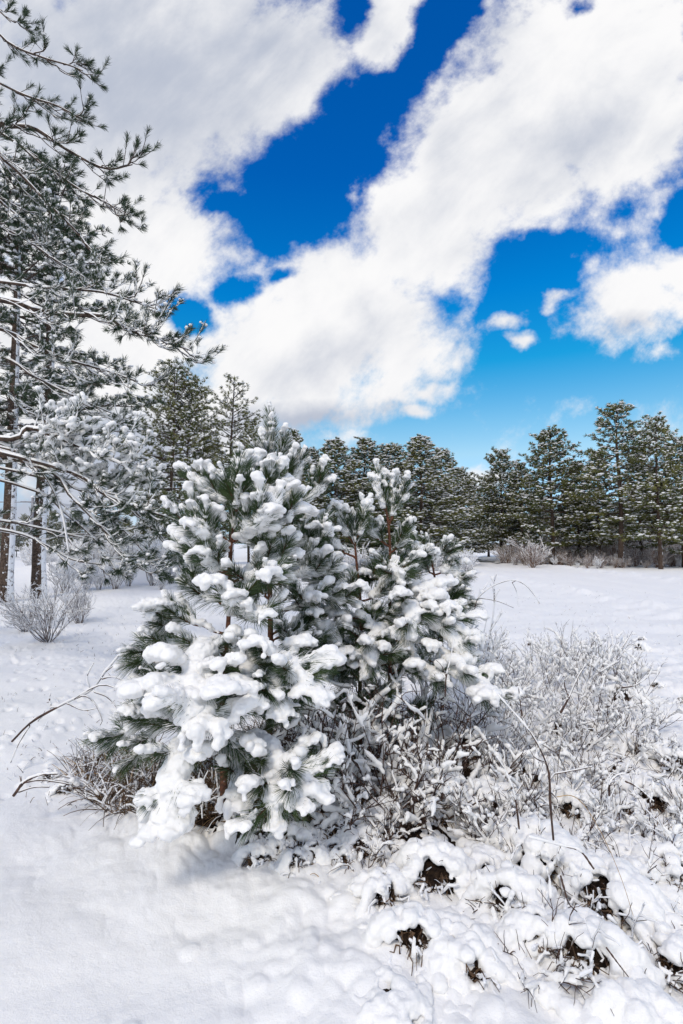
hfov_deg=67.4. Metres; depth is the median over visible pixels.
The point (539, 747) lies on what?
bare twig
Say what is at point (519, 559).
bare shrub
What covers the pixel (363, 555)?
bare shrub
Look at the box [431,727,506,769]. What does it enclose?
snow hummock
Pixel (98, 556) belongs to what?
bare shrub
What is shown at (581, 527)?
pine tree
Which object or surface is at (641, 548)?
pine tree
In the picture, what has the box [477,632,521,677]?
half buried shrub
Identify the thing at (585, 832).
half buried shrub
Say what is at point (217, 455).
pine tree
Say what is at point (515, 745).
half buried shrub
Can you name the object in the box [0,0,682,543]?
sky
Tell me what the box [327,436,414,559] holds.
pine tree
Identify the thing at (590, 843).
bare sprig
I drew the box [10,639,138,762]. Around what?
bare twig
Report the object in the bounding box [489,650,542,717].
half buried shrub
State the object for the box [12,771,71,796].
bare twig
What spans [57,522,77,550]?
pine tree
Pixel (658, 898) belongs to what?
snow hummock
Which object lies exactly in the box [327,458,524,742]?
young pine
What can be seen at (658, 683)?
snow hummock
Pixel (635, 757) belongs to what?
crusted twig clump
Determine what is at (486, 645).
snowy sapling
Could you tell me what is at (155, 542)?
bare shrub
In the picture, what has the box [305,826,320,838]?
snow hummock
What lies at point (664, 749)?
snow hummock
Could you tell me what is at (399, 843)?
snow hummock
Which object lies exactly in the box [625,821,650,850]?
bare sprig
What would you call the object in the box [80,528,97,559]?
bare shrub
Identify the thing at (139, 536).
bare shrub
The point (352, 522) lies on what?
young pine
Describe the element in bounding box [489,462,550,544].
pine tree
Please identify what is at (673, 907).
bare sprig
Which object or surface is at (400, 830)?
crusted twig clump
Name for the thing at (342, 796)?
snow laden shrub
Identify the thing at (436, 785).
snow laden shrub
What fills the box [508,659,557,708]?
half buried shrub
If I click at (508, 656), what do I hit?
half buried shrub
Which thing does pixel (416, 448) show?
pine tree
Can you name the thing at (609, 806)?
bare sprig
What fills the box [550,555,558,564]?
bare shrub
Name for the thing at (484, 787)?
snow hummock
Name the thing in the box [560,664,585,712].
bare twig
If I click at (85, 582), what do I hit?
bare shrub
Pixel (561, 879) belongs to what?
bare twig
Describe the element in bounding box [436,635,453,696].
bare twig
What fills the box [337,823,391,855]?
snow hummock
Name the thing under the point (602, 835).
straw stalk
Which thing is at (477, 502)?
pine tree
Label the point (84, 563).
bare shrub
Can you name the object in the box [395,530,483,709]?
young pine
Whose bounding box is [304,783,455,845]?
leaf litter
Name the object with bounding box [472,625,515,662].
half buried shrub
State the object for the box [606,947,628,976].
bare twig
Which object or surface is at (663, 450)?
pine tree
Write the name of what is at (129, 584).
bare shrub
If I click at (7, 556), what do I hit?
pine tree
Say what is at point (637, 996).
snow hummock
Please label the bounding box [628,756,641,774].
crusted twig clump
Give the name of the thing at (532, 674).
half buried shrub
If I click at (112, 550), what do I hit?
bare shrub
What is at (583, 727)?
bare sprig
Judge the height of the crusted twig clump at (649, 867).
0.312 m
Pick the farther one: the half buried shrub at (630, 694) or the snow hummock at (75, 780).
the half buried shrub at (630, 694)
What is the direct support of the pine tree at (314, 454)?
on the snow ground at (102, 922)
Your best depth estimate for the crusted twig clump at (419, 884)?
2.15 m
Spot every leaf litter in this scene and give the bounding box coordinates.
[195,769,389,836]
[196,766,260,844]
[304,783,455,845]
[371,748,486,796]
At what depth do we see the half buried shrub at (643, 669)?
4.79 m
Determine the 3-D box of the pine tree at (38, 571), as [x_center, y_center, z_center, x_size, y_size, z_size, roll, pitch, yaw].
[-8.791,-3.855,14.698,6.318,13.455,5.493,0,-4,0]
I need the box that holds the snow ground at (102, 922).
[0,544,682,1023]
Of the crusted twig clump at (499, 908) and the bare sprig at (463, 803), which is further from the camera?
the bare sprig at (463, 803)
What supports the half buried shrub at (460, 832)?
on the snow ground at (102, 922)
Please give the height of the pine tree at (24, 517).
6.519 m
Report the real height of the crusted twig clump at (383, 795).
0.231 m
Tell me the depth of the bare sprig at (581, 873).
2.06 m
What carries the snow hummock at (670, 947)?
on the snow ground at (102, 922)
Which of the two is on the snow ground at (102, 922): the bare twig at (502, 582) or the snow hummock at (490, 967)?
the snow hummock at (490, 967)
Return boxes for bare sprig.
[446,787,472,828]
[483,851,494,866]
[485,875,525,908]
[574,717,594,745]
[577,914,643,962]
[579,787,623,832]
[580,861,598,880]
[582,886,609,908]
[584,693,604,715]
[585,827,600,849]
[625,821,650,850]
[628,902,660,940]
[644,808,664,842]
[645,778,675,817]
[648,715,678,740]
[671,894,682,916]
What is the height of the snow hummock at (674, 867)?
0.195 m
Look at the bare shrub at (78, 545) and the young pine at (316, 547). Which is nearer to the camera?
the young pine at (316, 547)
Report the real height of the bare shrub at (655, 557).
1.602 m
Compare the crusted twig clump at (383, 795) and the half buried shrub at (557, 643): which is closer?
the crusted twig clump at (383, 795)
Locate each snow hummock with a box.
[32,768,65,784]
[45,775,87,801]
[84,751,108,763]
[86,788,115,806]
[217,811,265,831]
[230,839,279,869]
[234,832,264,848]
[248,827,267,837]
[261,835,288,866]
[265,821,321,860]
[268,847,313,876]
[277,834,301,853]
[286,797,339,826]
[300,838,333,864]
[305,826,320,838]
[310,812,344,836]
[321,833,339,850]
[326,810,366,833]
[328,862,429,919]
[329,842,364,875]
[335,833,391,866]
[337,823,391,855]
[352,965,432,1023]
[357,901,441,981]
[363,796,427,837]
[367,836,478,905]
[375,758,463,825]
[388,838,406,853]
[402,909,539,995]
[420,803,458,840]
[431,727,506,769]
[439,860,570,964]
[443,930,523,1020]
[455,774,536,847]
[462,840,518,869]
[479,899,570,981]
[484,812,586,894]
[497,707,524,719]
[497,753,565,784]
[509,904,666,1023]
[524,789,561,817]
[529,717,585,735]
[536,777,627,832]
[539,948,604,989]
[545,848,682,966]
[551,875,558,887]
[563,734,578,746]
[570,716,597,733]
[574,965,682,1023]
[580,737,600,747]
[592,681,661,714]
[593,772,682,818]
[594,831,649,855]
[598,761,624,772]
[599,729,657,764]
[606,912,682,941]
[608,793,670,828]
[610,739,652,759]
[612,754,637,766]
[617,855,668,883]
[624,764,642,774]
[627,641,651,651]
[627,742,682,779]
[630,840,682,908]
[635,636,647,640]
[645,679,666,690]
[651,929,682,990]
[666,697,682,704]
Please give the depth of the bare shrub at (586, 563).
32.24 m
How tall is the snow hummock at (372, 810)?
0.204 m
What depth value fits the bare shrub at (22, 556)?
27.12 m
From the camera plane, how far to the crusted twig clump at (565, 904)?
1.95 m
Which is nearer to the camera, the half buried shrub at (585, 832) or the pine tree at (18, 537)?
the half buried shrub at (585, 832)
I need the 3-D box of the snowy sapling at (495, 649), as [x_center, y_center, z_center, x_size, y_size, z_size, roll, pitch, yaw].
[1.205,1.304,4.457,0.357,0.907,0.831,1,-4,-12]
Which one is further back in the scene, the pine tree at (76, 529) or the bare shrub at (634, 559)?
the pine tree at (76, 529)
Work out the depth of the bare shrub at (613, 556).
36.07 m
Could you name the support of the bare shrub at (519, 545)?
on the snow ground at (102, 922)
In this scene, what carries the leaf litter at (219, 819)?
on the snow ground at (102, 922)
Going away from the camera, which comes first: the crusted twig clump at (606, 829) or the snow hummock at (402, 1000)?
the snow hummock at (402, 1000)
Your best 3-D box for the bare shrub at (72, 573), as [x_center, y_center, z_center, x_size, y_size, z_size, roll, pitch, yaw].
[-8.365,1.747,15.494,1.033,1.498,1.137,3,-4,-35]
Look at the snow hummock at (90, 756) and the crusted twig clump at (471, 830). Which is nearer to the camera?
the crusted twig clump at (471, 830)
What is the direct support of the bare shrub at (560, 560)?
on the snow ground at (102, 922)
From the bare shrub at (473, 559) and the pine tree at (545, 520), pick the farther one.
the pine tree at (545, 520)
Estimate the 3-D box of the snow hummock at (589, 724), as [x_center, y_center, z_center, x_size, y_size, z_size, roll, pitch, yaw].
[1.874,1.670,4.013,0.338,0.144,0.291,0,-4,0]
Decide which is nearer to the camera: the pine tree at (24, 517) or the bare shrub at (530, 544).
the bare shrub at (530, 544)
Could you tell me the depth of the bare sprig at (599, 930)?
1.70 m
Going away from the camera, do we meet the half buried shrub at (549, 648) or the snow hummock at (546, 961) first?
the snow hummock at (546, 961)
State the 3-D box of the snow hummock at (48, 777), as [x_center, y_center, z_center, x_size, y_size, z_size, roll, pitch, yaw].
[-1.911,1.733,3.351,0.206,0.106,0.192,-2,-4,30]
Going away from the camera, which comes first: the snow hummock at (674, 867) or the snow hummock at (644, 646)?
the snow hummock at (674, 867)
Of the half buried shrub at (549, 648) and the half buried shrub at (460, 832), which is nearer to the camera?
the half buried shrub at (460, 832)
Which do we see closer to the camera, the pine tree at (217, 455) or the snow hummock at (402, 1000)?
the snow hummock at (402, 1000)
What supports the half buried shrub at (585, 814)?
on the snow ground at (102, 922)
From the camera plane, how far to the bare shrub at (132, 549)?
20.33 m
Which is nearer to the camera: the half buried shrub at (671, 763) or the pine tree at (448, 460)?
the half buried shrub at (671, 763)
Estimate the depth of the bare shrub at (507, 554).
40.01 m
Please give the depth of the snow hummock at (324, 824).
2.61 m
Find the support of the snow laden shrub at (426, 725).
on the snow ground at (102, 922)
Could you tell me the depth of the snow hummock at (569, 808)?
2.75 m
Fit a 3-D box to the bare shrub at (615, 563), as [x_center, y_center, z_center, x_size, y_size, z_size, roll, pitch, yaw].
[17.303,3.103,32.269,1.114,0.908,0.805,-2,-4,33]
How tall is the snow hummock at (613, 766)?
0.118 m
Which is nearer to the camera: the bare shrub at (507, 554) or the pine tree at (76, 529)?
the bare shrub at (507, 554)
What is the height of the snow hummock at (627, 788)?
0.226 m
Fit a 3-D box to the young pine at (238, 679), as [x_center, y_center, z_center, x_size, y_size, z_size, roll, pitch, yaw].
[-0.677,0.640,2.568,1.329,2.106,1.171,1,-4,-13]
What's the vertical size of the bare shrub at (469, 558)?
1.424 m
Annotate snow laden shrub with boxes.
[227,679,375,775]
[277,662,409,786]
[283,747,405,833]
[298,689,455,795]
[317,738,452,814]
[329,658,502,782]
[331,725,470,835]
[351,672,538,762]
[395,731,493,824]
[458,725,552,811]
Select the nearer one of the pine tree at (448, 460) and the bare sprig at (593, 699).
the bare sprig at (593, 699)
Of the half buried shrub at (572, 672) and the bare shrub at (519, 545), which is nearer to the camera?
the half buried shrub at (572, 672)
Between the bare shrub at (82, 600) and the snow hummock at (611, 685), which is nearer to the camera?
the snow hummock at (611, 685)
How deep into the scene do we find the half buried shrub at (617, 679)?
4.58 m
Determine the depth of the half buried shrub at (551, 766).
2.83 m
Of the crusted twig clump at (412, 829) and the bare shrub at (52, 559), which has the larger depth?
the bare shrub at (52, 559)
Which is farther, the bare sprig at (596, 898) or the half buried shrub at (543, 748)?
the half buried shrub at (543, 748)
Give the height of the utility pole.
4.974 m
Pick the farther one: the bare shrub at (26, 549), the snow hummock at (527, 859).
the bare shrub at (26, 549)
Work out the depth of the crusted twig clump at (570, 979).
1.66 m
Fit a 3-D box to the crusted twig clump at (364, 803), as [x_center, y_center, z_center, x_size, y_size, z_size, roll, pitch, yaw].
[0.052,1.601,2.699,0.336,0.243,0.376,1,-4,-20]
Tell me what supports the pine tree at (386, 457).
on the snow ground at (102, 922)
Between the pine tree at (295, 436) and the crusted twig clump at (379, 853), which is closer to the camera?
the crusted twig clump at (379, 853)
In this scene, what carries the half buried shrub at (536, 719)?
on the snow ground at (102, 922)
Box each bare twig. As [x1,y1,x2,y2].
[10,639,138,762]
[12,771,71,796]
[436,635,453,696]
[471,579,539,620]
[496,755,524,828]
[497,683,591,840]
[528,834,594,869]
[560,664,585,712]
[560,875,576,911]
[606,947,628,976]
[608,772,624,795]
[621,667,653,688]
[625,781,653,801]
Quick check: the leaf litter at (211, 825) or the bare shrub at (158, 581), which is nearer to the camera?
the leaf litter at (211, 825)
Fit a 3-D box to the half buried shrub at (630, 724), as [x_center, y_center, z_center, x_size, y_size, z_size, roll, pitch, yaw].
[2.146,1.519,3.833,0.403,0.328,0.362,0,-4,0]
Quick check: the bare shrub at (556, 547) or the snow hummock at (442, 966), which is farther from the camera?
the bare shrub at (556, 547)
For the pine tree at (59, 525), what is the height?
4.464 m
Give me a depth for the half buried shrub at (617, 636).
5.52 m
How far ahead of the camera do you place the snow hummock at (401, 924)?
1.83 m
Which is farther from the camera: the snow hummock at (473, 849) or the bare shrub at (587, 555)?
the bare shrub at (587, 555)
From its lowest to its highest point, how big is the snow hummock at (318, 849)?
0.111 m
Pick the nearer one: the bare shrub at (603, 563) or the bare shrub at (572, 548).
the bare shrub at (603, 563)
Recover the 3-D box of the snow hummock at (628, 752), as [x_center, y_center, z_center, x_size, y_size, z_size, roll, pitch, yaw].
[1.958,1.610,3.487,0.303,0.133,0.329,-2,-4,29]
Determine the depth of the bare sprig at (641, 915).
1.83 m
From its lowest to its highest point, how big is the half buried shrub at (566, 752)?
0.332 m
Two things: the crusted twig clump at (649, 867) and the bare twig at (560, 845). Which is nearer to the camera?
the bare twig at (560, 845)
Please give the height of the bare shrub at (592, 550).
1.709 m
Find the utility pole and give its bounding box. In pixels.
[20,496,34,564]
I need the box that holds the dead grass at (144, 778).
[43,689,500,832]
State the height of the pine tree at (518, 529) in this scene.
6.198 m
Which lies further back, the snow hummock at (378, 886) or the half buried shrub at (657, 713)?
the half buried shrub at (657, 713)
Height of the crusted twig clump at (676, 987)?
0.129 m
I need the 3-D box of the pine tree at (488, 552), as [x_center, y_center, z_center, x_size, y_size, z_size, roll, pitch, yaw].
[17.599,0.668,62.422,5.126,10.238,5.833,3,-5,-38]
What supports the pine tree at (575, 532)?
on the snow ground at (102, 922)
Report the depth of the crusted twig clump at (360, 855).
2.31 m
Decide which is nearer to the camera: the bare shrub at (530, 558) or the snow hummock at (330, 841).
the snow hummock at (330, 841)
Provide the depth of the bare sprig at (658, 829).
2.40 m
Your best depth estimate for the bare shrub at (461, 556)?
24.00 m
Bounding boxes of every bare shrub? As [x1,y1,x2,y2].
[0,569,90,642]
[0,593,47,631]
[15,540,31,565]
[20,539,54,564]
[24,539,47,560]
[47,549,83,592]
[50,553,59,561]
[57,579,96,622]
[68,532,96,563]
[72,549,104,581]
[75,560,98,589]
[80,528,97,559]
[87,562,106,589]
[91,542,109,558]
[96,544,133,588]
[98,528,118,561]
[114,526,130,559]
[116,559,139,585]
[124,532,141,565]
[131,528,155,559]
[132,529,161,559]
[133,533,169,585]
[153,568,172,589]
[156,548,184,583]
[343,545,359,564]
[349,541,369,567]
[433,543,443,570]
[442,550,471,569]
[457,547,479,571]
[460,547,476,569]
[489,542,511,562]
[491,542,523,562]
[502,548,517,562]
[504,529,553,565]
[505,535,533,559]
[511,554,519,564]
[515,551,526,563]
[516,547,534,564]
[517,540,552,567]
[542,537,563,558]
[545,536,573,557]
[547,549,567,564]
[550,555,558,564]
[557,554,579,565]
[558,547,577,563]
[561,546,584,560]
[573,551,584,562]
[577,555,594,567]
[579,545,604,553]
[579,545,612,563]
[584,552,600,565]
[589,541,617,558]
[592,556,603,567]
[593,549,617,565]
[595,552,610,567]
[607,539,644,559]
[607,556,623,567]
[615,558,632,567]
[616,544,640,563]
[616,545,650,566]
[633,541,656,563]
[638,549,655,564]
[639,561,651,567]
[647,546,675,567]
[650,545,675,565]
[664,552,680,566]
[675,555,681,566]
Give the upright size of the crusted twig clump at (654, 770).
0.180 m
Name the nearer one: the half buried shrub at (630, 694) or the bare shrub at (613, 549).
the half buried shrub at (630, 694)
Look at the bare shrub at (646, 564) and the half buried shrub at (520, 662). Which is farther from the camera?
the bare shrub at (646, 564)
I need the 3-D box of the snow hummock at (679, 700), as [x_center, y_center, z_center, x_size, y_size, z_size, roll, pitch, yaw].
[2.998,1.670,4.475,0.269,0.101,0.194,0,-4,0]
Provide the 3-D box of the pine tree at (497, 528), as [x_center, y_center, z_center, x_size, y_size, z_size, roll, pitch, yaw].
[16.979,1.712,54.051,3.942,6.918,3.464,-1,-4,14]
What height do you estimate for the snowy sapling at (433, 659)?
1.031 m
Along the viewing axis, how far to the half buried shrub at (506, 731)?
3.53 m
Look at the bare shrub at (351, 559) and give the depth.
30.48 m
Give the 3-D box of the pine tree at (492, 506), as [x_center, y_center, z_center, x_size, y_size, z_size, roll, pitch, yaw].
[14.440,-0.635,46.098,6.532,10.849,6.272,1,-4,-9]
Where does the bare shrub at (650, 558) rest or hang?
on the snow ground at (102, 922)
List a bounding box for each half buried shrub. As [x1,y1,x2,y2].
[445,776,520,840]
[448,665,503,724]
[449,698,546,750]
[452,708,534,775]
[462,794,528,848]
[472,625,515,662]
[473,627,524,681]
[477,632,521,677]
[480,650,544,696]
[483,669,569,736]
[487,735,561,819]
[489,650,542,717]
[496,627,573,674]
[497,736,613,813]
[502,794,551,860]
[507,673,594,735]
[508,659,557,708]
[512,699,580,756]
[522,639,585,692]
[525,626,608,674]
[528,622,587,663]
[533,796,622,848]
[543,740,601,790]
[548,703,621,754]
[554,620,621,686]
[554,629,626,660]
[558,667,627,725]
[560,769,638,829]
[563,651,617,705]
[567,736,634,783]
[572,663,644,713]
[575,779,654,833]
[582,626,636,672]
[586,702,652,740]
[592,643,657,687]
[601,650,660,700]
[601,691,653,729]
[609,707,673,760]
[609,758,682,801]
[616,691,682,730]
[624,780,682,841]
[638,729,682,775]
[642,813,682,865]
[647,771,682,819]
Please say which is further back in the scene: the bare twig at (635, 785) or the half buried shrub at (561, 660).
the half buried shrub at (561, 660)
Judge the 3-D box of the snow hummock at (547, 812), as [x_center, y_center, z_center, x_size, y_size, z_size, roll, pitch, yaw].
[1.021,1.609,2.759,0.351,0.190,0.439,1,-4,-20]
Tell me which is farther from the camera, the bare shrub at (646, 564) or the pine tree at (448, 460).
the pine tree at (448, 460)
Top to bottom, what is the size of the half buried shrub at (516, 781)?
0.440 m
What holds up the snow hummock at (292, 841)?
on the snow ground at (102, 922)
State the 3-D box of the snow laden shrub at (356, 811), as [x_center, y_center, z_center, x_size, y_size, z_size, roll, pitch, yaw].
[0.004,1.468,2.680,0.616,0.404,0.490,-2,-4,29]
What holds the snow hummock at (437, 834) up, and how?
on the snow ground at (102, 922)
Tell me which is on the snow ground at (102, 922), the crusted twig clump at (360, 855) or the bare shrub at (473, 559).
the bare shrub at (473, 559)
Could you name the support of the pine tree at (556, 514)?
on the snow ground at (102, 922)
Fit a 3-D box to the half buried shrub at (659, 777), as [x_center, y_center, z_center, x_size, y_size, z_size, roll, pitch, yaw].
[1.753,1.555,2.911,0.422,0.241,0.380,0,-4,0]
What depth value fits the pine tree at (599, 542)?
37.78 m
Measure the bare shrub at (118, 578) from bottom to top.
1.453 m
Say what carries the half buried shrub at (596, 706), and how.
on the snow ground at (102, 922)
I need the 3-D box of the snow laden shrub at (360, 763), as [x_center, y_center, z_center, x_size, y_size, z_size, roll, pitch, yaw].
[0.168,1.340,2.858,0.935,0.679,0.599,0,-4,0]
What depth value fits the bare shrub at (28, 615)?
8.74 m
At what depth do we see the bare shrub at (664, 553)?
34.43 m
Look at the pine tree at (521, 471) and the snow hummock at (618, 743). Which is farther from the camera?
the pine tree at (521, 471)
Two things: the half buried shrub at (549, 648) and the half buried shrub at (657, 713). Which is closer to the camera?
the half buried shrub at (657, 713)
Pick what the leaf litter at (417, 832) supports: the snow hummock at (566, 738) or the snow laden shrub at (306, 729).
the snow laden shrub at (306, 729)
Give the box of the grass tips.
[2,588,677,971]
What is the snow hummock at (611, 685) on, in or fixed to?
on the snow ground at (102, 922)
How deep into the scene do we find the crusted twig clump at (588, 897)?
2.01 m
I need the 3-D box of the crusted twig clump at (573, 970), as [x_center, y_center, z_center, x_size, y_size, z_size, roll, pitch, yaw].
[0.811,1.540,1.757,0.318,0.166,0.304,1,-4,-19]
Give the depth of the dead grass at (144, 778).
3.11 m
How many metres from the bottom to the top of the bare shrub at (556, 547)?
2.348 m
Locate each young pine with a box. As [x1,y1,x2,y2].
[79,441,346,848]
[219,401,370,734]
[291,492,428,760]
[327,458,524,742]
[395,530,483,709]
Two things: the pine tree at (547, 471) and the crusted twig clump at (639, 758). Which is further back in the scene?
the pine tree at (547, 471)
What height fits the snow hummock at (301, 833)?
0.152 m
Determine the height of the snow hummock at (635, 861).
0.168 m
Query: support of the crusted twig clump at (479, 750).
on the snow hummock at (529, 763)
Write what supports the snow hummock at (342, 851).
on the snow ground at (102, 922)
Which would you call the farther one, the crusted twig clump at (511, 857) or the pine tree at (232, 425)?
the pine tree at (232, 425)
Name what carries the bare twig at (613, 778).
on the snow ground at (102, 922)
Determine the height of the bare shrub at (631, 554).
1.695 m
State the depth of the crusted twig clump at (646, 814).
2.79 m
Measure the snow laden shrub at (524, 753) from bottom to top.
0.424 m
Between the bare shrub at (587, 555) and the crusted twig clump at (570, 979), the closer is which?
the crusted twig clump at (570, 979)
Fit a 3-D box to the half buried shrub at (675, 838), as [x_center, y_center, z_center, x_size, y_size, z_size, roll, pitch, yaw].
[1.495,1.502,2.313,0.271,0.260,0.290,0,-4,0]
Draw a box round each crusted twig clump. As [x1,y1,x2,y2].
[329,835,397,871]
[330,782,413,820]
[335,781,366,823]
[350,820,397,854]
[355,780,391,798]
[359,807,401,861]
[363,798,434,839]
[364,799,410,866]
[409,838,445,887]
[419,748,471,774]
[456,807,513,837]
[460,776,517,827]
[460,835,559,918]
[463,881,525,913]
[473,734,527,772]
[486,781,548,815]
[486,788,534,849]
[495,867,585,1010]
[508,939,613,1014]
[546,730,621,782]
[553,868,581,910]
[558,956,607,1002]
[564,824,664,905]
[582,883,622,921]
[602,903,682,984]
[618,738,653,760]
[621,918,682,995]
[623,784,659,815]
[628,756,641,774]
[638,838,682,903]
[641,761,682,780]
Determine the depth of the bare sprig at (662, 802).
2.80 m
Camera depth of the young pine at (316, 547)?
3.28 m
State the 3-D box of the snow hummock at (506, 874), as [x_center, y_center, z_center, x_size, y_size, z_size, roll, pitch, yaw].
[0.674,1.531,2.023,0.560,0.219,0.473,-1,-4,19]
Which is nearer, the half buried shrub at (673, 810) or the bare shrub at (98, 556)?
the half buried shrub at (673, 810)
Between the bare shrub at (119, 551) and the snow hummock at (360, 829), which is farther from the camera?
the bare shrub at (119, 551)
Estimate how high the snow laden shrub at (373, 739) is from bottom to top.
0.818 m
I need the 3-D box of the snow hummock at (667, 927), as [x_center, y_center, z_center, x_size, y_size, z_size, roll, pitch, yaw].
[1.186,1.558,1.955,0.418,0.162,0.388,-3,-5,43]
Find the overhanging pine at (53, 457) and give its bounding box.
[0,0,227,587]
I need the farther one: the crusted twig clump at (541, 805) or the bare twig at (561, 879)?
the crusted twig clump at (541, 805)
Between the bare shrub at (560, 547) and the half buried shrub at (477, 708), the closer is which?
the half buried shrub at (477, 708)
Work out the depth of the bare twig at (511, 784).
2.23 m
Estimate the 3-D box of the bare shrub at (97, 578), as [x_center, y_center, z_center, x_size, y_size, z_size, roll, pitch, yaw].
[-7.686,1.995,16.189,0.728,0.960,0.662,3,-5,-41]
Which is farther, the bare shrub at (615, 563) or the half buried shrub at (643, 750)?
the bare shrub at (615, 563)
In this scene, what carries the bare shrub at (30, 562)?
on the snow ground at (102, 922)
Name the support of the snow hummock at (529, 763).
on the snow ground at (102, 922)
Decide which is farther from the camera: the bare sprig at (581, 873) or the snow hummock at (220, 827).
the snow hummock at (220, 827)
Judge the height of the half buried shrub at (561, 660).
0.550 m
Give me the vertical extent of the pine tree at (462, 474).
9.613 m
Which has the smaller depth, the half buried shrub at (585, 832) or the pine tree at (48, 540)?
the half buried shrub at (585, 832)
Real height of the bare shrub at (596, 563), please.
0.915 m
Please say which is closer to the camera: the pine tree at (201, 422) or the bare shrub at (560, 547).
the pine tree at (201, 422)
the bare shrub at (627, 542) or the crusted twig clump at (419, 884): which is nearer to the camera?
the crusted twig clump at (419, 884)
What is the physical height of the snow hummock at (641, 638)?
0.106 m
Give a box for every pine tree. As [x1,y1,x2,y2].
[0,139,168,598]
[0,144,133,602]
[15,513,30,549]
[15,526,25,556]
[46,510,62,545]
[46,521,56,552]
[51,523,65,549]
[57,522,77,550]
[65,515,81,547]
[74,514,85,535]
[99,356,237,540]
[106,376,231,564]
[177,373,277,567]
[195,432,228,553]
[222,419,264,562]
[274,427,323,548]
[286,446,341,546]
[300,436,386,553]
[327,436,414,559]
[343,442,434,554]
[372,433,482,554]
[409,447,484,561]
[433,466,493,555]
[459,477,493,549]
[466,447,531,555]
[473,475,506,556]
[483,497,507,557]
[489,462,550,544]
[494,496,527,547]
[497,425,601,564]
[529,488,555,540]
[532,500,559,539]
[549,464,610,563]
[549,485,582,543]
[564,399,682,567]
[564,448,634,564]
[595,511,625,547]
[606,444,681,564]
[619,411,682,568]
[632,500,668,545]
[637,435,682,566]
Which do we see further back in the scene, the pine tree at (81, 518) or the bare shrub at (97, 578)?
the pine tree at (81, 518)
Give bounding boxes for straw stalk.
[557,795,632,913]
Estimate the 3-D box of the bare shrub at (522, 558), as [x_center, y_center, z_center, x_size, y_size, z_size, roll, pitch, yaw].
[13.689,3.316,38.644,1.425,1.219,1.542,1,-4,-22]
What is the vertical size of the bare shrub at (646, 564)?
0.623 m
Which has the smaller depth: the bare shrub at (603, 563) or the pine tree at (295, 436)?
the bare shrub at (603, 563)
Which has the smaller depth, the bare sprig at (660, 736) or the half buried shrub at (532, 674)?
the bare sprig at (660, 736)
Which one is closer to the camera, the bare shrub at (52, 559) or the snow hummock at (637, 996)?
the snow hummock at (637, 996)
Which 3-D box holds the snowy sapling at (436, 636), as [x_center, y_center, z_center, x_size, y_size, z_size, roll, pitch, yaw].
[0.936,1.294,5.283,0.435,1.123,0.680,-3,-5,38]
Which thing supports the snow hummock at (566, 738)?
on the snow ground at (102, 922)
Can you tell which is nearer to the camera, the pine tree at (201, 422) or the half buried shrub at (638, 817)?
the half buried shrub at (638, 817)
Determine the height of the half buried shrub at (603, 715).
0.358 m
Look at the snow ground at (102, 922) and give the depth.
2.27 m
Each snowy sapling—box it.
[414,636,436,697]
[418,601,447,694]
[428,574,502,700]
[447,612,506,707]
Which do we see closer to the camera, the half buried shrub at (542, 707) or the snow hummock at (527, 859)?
the snow hummock at (527, 859)
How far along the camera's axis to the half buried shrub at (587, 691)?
4.56 m
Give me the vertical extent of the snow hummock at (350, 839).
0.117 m
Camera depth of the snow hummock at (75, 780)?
3.13 m
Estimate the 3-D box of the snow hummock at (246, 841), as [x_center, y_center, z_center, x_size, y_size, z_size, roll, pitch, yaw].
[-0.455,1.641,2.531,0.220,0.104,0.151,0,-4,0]
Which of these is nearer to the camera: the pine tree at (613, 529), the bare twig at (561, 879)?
the bare twig at (561, 879)
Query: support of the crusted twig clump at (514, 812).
on the snow ground at (102, 922)
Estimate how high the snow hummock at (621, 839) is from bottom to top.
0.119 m
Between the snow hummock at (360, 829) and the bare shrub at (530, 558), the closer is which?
the snow hummock at (360, 829)
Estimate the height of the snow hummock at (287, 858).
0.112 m
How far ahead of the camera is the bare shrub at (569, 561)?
33.82 m
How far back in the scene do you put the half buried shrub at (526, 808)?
2.29 m
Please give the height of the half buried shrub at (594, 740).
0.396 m
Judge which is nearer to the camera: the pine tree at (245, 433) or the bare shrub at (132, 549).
the bare shrub at (132, 549)
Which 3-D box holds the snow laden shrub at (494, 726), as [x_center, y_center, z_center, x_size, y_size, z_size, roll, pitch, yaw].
[0.664,1.368,3.363,1.088,0.713,0.934,4,-5,-44]
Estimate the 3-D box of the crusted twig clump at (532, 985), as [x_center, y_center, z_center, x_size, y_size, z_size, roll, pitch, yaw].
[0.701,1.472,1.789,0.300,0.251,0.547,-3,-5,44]
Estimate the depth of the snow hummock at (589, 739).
3.56 m

